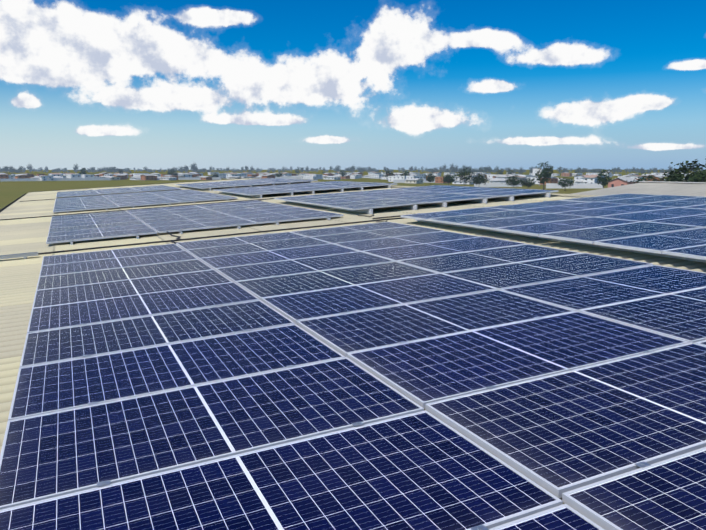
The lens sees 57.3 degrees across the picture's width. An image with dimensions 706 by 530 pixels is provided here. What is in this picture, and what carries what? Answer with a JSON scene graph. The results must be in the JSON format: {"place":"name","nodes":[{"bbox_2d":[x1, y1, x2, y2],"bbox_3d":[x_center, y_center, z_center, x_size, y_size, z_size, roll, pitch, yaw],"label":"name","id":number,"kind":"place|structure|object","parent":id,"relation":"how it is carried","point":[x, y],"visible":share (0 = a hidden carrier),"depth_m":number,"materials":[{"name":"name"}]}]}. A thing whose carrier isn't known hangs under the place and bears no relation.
{"place":"outdoors","nodes":[
{"label":"outdoors","id":0,"kind":"place"},
{"bbox_2d":[0,178,240,211],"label":"roof gutter trim","id":1,"kind":"structure","parent":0,"point":[5,207],"depth_m":42.59,"materials":[{"name":"metal"}]},
{"bbox_2d":[0,170,701,209],"bbox_3d":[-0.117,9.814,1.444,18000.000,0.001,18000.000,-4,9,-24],"label":"ground","id":2,"kind":"structure","parent":0,"point":[11,191],"depth_m":481.91,"materials":[{"name":"green plant"}]},
{"bbox_2d":[0,169,702,188],"bbox_3d":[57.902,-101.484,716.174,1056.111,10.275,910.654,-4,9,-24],"label":"town","id":3,"kind":"object","parent":2,"relation":"on","point":[588,180],"visible":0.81,"depth_m":573.30,"materials":[{"name":"brick"}]},
{"bbox_2d":[0,159,705,190],"bbox_3d":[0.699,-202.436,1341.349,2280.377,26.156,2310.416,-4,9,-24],"label":"trees","id":4,"kind":"object","parent":2,"relation":"on","point":[695,175],"visible":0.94,"depth_m":1021.07,"materials":[{"name":"green plant"}]},
{"bbox_2d":[0,179,705,503],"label":"roof slope","id":5,"kind":"structure","parent":0,"point":[19,277],"depth_m":12.04,"materials":[{"name":"beige metal"}]},
{"bbox_2d":[0,252,37,258],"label":"cable tray","id":6,"kind":"object","parent":5,"relation":"on","point":[25,255],"visible":1,"depth_m":10.27,"materials":[{"name":"silver metal"}]},
{"bbox_2d":[0,198,273,219],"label":"cable conduit","id":7,"kind":"object","parent":5,"relation":"on","point":[131,209],"visible":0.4,"depth_m":20.05,"materials":[{"name":"black"}]},
{"bbox_2d":[20,185,255,201],"bbox_3d":[-9.405,-3.637,32.007,12.752,0.749,0.056,-4,9,-24],"label":"cable conduit","id":8,"kind":"object","parent":5,"relation":"on","point":[190,189],"visible":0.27,"depth_m":30.02,"materials":[{"name":"black metal"}]},
{"bbox_2d":[38,217,403,254],"bbox_3d":[-0.446,-0.787,12.725,13.452,0.789,0.056,-4,9,-24],"label":"cable conduit","id":9,"kind":"object","parent":5,"relation":"on","point":[213,236],"visible":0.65,"depth_m":11.77,"materials":[{"name":"black"}]},
{"bbox_2d":[0,178,705,529],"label":"solar panels","id":10,"kind":"object","parent":5,"relation":"on","point":[299,380],"visible":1,"depth_m":3.94,"materials":[{"name":"blue glass"}]},
{"bbox_2d":[372,200,557,218],"bbox_3d":[3.114,-1.312,14.694,5.902,0.362,0.056,-4,9,-24],"label":"cable conduit","id":11,"kind":"object","parent":5,"relation":"on","point":[440,211],"visible":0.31,"depth_m":13.73,"materials":[{"name":"black metal"}]},
{"bbox_2d":[0,0,705,169],"label":"sky","id":12,"kind":"structure","parent":0,"point":[121,84],"materials":[{"name":"blue"}]},
{"bbox_2d":[241,178,598,196],"bbox_3d":[4.403,-2.283,19.945,0.640,0.041,61.100,-4,9,-24],"label":"roof ridge cap","id":13,"kind":"object","parent":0,"point":[572,195],"visible":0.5,"depth_m":17.03,"materials":[{"name":"beige metal"}]},
{"bbox_2d":[572,182,705,196],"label":"shed roof","id":14,"kind":"structure","parent":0,"point":[678,189],"depth_m":27.59,"materials":[{"name":"beige metal"}]},
{"bbox_2d":[639,181,705,182],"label":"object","id":15,"kind":"structure","parent":0,"point":[671,182],"depth_m":28.96,"materials":[{"name":"grey metal"}]}
]}

